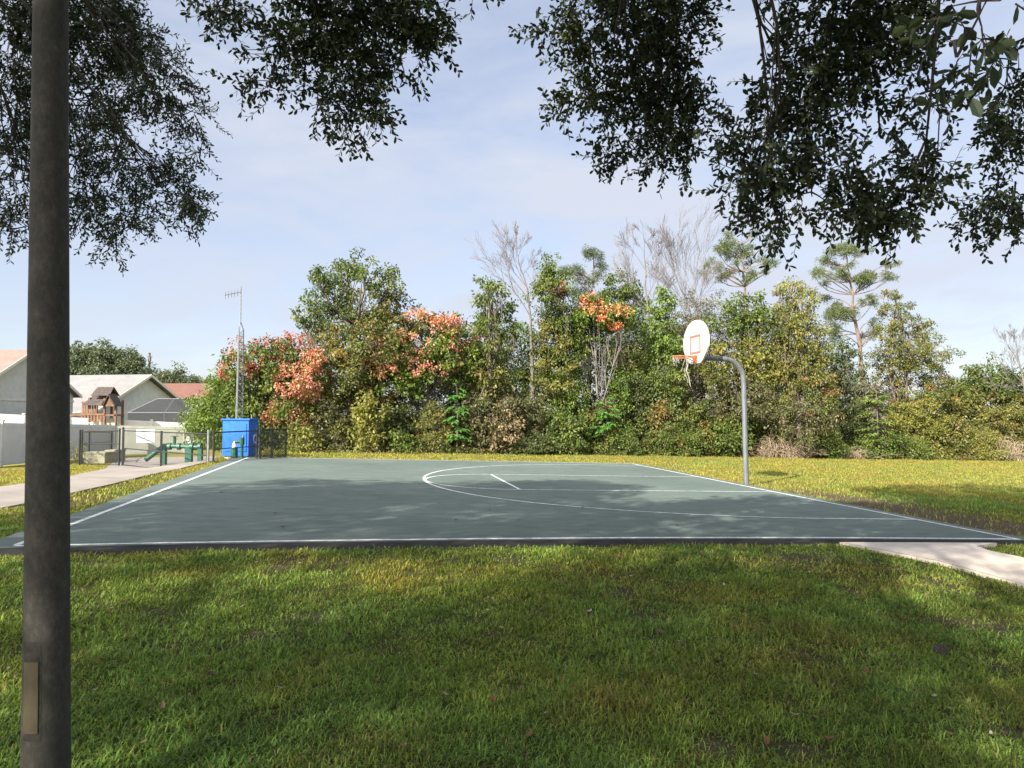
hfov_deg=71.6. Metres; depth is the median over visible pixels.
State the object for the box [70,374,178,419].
house
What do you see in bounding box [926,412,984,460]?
shrub
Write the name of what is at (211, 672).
fallen leaf
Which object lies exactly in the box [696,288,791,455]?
wood tree
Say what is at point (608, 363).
wood tree
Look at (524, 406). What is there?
shrub
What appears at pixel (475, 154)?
sky
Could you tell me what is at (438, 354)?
flowering tree
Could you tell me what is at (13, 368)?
house
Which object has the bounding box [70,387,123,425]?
playset
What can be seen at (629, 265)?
bare tree
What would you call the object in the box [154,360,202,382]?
yard tree
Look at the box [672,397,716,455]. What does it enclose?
shrub
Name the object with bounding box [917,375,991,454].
wood tree
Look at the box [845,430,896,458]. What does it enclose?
shrub
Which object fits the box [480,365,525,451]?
shrub
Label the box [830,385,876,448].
shrub
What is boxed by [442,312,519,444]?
wood tree
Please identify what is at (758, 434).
shrub
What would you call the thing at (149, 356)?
utility pole
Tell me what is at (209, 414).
shrub
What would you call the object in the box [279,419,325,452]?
shrub
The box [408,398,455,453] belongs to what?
shrub
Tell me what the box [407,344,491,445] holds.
wood tree
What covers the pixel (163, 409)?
screen enclosure
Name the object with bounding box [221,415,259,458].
control cabinet
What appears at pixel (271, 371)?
flowering tree
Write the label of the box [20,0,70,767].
lamp post
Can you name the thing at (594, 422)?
shrub
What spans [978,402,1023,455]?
shrub
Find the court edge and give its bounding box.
[1,545,822,556]
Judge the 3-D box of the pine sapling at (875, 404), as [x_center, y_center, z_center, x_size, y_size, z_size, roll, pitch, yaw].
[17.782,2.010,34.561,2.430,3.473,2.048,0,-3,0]
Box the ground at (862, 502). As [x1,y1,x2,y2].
[0,416,1023,767]
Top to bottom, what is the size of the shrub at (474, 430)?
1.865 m
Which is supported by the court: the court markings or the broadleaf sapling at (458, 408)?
the court markings
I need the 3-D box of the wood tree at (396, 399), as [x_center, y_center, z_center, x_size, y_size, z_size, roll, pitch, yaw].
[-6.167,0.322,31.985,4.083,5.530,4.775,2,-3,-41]
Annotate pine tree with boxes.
[556,244,615,411]
[697,227,781,431]
[808,240,902,421]
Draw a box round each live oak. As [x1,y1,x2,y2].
[0,0,232,276]
[175,0,504,162]
[508,0,1023,275]
[889,0,1023,117]
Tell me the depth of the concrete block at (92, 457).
26.76 m
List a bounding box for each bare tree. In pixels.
[462,220,562,422]
[609,216,683,408]
[640,200,725,426]
[982,324,1023,391]
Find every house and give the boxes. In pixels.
[0,350,81,423]
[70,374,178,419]
[163,383,249,411]
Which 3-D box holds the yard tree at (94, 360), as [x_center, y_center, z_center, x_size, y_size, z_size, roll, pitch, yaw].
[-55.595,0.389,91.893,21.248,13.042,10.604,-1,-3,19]
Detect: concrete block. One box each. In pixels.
[82,451,117,463]
[105,449,125,460]
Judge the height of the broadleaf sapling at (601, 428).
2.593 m
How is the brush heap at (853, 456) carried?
on the ground at (862, 502)
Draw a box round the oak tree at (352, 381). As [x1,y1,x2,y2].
[286,246,420,449]
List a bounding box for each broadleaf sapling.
[441,387,473,453]
[583,397,620,454]
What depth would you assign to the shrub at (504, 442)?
29.04 m
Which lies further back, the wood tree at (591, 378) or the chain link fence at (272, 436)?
the wood tree at (591, 378)
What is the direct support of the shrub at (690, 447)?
on the ground at (862, 502)
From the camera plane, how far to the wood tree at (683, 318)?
40.70 m
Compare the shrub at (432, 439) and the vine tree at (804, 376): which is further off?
the vine tree at (804, 376)
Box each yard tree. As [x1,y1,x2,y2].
[70,336,175,379]
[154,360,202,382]
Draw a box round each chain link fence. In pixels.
[78,430,112,464]
[80,429,120,465]
[212,428,257,462]
[258,427,286,458]
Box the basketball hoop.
[671,320,748,484]
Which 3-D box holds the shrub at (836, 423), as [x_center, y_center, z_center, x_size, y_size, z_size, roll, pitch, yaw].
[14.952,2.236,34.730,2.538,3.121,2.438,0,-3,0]
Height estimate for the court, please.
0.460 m
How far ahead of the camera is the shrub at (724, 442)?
32.28 m
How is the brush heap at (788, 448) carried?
on the ground at (862, 502)
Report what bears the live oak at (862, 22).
on the ground at (862, 502)
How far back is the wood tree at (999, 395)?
40.44 m
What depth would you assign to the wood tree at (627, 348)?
36.90 m
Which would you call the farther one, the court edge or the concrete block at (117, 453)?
the concrete block at (117, 453)
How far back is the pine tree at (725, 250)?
37.29 m
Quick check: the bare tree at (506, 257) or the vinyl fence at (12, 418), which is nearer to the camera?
the bare tree at (506, 257)
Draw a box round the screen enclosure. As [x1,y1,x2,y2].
[127,398,219,449]
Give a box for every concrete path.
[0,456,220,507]
[839,542,1023,587]
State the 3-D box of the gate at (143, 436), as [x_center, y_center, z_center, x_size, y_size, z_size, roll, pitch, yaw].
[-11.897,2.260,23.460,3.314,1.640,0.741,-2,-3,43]
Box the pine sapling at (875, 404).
[852,390,903,447]
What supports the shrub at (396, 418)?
on the ground at (862, 502)
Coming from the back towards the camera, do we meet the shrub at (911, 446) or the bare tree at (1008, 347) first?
the bare tree at (1008, 347)
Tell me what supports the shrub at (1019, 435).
on the ground at (862, 502)
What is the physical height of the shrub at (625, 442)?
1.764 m
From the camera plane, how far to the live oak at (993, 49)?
2.68 m
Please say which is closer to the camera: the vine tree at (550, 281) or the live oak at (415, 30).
the live oak at (415, 30)
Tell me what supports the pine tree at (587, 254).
on the ground at (862, 502)
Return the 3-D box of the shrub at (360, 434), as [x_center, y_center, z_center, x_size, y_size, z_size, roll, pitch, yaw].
[-5.909,1.521,27.254,2.542,2.598,1.825,0,-3,0]
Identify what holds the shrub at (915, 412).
on the ground at (862, 502)
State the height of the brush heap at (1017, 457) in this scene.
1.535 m
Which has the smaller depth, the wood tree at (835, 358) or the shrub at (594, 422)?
the shrub at (594, 422)
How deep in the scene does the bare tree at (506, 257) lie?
34.26 m
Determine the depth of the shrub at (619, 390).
32.79 m
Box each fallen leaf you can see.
[205,670,216,674]
[763,735,769,744]
[824,736,833,739]
[933,643,947,655]
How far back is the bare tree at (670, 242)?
36.20 m
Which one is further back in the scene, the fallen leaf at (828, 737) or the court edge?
the court edge
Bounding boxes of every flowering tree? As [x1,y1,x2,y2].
[208,330,329,449]
[361,296,487,450]
[529,291,640,407]
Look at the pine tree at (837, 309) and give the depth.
39.14 m
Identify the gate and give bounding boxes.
[121,427,160,467]
[161,430,209,465]
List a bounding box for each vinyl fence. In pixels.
[0,413,190,450]
[0,420,115,466]
[115,425,185,454]
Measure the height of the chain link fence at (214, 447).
1.450 m
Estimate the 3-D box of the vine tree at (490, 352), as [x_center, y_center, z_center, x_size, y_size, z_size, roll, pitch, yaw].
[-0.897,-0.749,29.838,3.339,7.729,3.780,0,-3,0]
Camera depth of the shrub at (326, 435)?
27.21 m
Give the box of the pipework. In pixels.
[144,436,202,464]
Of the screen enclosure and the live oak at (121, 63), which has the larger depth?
the screen enclosure
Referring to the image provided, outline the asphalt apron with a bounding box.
[0,539,1023,554]
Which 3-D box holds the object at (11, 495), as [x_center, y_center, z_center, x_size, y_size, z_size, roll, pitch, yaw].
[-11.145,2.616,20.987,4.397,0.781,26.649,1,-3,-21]
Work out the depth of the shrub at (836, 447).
33.43 m
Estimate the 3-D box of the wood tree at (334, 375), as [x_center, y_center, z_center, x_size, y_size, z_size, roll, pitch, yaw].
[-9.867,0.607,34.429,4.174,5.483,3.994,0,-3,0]
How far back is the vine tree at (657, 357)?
32.80 m
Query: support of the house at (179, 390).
on the ground at (862, 502)
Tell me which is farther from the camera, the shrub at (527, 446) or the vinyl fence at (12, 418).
the vinyl fence at (12, 418)
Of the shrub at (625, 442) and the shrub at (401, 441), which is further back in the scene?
the shrub at (625, 442)
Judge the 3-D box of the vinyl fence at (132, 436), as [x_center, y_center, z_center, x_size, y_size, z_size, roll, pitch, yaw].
[-19.087,2.907,37.458,3.540,1.680,0.160,2,-3,-34]
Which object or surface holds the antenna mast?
on the ground at (862, 502)
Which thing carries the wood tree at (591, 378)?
on the ground at (862, 502)
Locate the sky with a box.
[0,0,1023,415]
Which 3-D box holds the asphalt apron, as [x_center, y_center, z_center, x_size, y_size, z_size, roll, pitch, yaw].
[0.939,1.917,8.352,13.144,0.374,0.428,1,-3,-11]
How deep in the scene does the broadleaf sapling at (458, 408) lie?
28.34 m
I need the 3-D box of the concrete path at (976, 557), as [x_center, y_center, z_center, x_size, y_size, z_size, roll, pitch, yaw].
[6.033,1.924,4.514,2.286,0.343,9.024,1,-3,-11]
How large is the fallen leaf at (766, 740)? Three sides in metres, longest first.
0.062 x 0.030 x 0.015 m
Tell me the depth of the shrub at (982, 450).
36.23 m
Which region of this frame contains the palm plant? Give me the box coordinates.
[70,442,87,463]
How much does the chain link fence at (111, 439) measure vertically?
1.650 m
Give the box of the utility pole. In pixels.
[147,353,151,367]
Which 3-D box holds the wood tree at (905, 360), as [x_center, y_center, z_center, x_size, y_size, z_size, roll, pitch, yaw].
[21.193,-0.513,37.617,5.586,9.078,4.280,0,-3,0]
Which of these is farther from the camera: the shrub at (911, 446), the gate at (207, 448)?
the shrub at (911, 446)
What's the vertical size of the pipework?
1.080 m
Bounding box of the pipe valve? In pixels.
[231,437,244,458]
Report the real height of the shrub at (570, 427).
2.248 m
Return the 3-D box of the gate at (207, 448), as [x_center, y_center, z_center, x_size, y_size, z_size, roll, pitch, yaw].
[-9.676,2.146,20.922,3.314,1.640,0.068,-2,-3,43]
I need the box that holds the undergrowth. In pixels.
[261,387,1022,460]
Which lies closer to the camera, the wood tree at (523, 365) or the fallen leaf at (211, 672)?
the fallen leaf at (211, 672)
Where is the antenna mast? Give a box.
[225,286,243,418]
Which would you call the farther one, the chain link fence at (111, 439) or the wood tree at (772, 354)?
the wood tree at (772, 354)
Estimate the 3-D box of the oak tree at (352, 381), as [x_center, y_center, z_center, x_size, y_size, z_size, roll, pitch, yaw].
[-6.501,-1.412,28.931,5.810,8.496,4.472,0,-3,0]
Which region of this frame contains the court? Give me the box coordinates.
[0,457,1023,555]
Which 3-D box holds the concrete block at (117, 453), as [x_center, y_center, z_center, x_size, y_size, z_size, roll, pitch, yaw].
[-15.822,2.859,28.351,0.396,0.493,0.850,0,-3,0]
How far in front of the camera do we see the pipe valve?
21.54 m
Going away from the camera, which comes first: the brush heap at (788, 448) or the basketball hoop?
the basketball hoop
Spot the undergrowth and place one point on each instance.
(336, 448)
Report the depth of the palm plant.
26.54 m
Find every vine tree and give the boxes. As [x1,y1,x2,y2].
[449,274,529,453]
[517,251,591,437]
[630,284,691,407]
[754,275,866,457]
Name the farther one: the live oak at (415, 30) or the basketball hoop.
the basketball hoop
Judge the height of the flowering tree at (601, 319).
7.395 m
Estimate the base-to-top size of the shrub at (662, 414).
2.863 m
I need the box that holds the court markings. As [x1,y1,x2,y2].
[14,457,1016,545]
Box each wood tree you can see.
[282,342,337,446]
[334,339,416,447]
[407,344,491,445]
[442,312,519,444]
[495,321,554,437]
[537,331,622,440]
[583,317,678,432]
[598,268,686,418]
[643,309,722,428]
[663,288,740,421]
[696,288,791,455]
[731,307,809,444]
[792,336,881,436]
[856,289,970,431]
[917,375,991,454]
[935,351,1023,426]
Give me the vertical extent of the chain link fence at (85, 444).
1.451 m
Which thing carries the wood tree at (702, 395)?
on the ground at (862, 502)
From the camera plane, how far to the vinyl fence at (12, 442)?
26.92 m
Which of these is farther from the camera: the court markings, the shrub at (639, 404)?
the shrub at (639, 404)
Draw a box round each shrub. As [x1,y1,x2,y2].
[173,365,272,451]
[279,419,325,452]
[300,396,354,450]
[326,390,389,452]
[368,398,428,451]
[380,424,426,454]
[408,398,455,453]
[458,414,493,453]
[474,403,526,452]
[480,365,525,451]
[504,431,561,454]
[510,394,549,448]
[525,366,593,453]
[542,408,590,454]
[576,397,620,453]
[586,420,645,454]
[592,360,636,436]
[614,372,671,452]
[633,396,691,455]
[642,419,709,456]
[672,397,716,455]
[697,410,757,456]
[698,384,737,453]
[736,408,792,456]
[791,398,848,457]
[796,430,852,458]
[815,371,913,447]
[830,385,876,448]
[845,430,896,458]
[879,432,935,459]
[884,386,952,458]
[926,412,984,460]
[939,426,1014,460]
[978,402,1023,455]
[1002,419,1023,451]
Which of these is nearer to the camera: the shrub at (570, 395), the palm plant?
the palm plant
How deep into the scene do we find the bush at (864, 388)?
37.84 m
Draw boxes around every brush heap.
[748,430,831,457]
[837,446,895,458]
[979,434,1023,460]

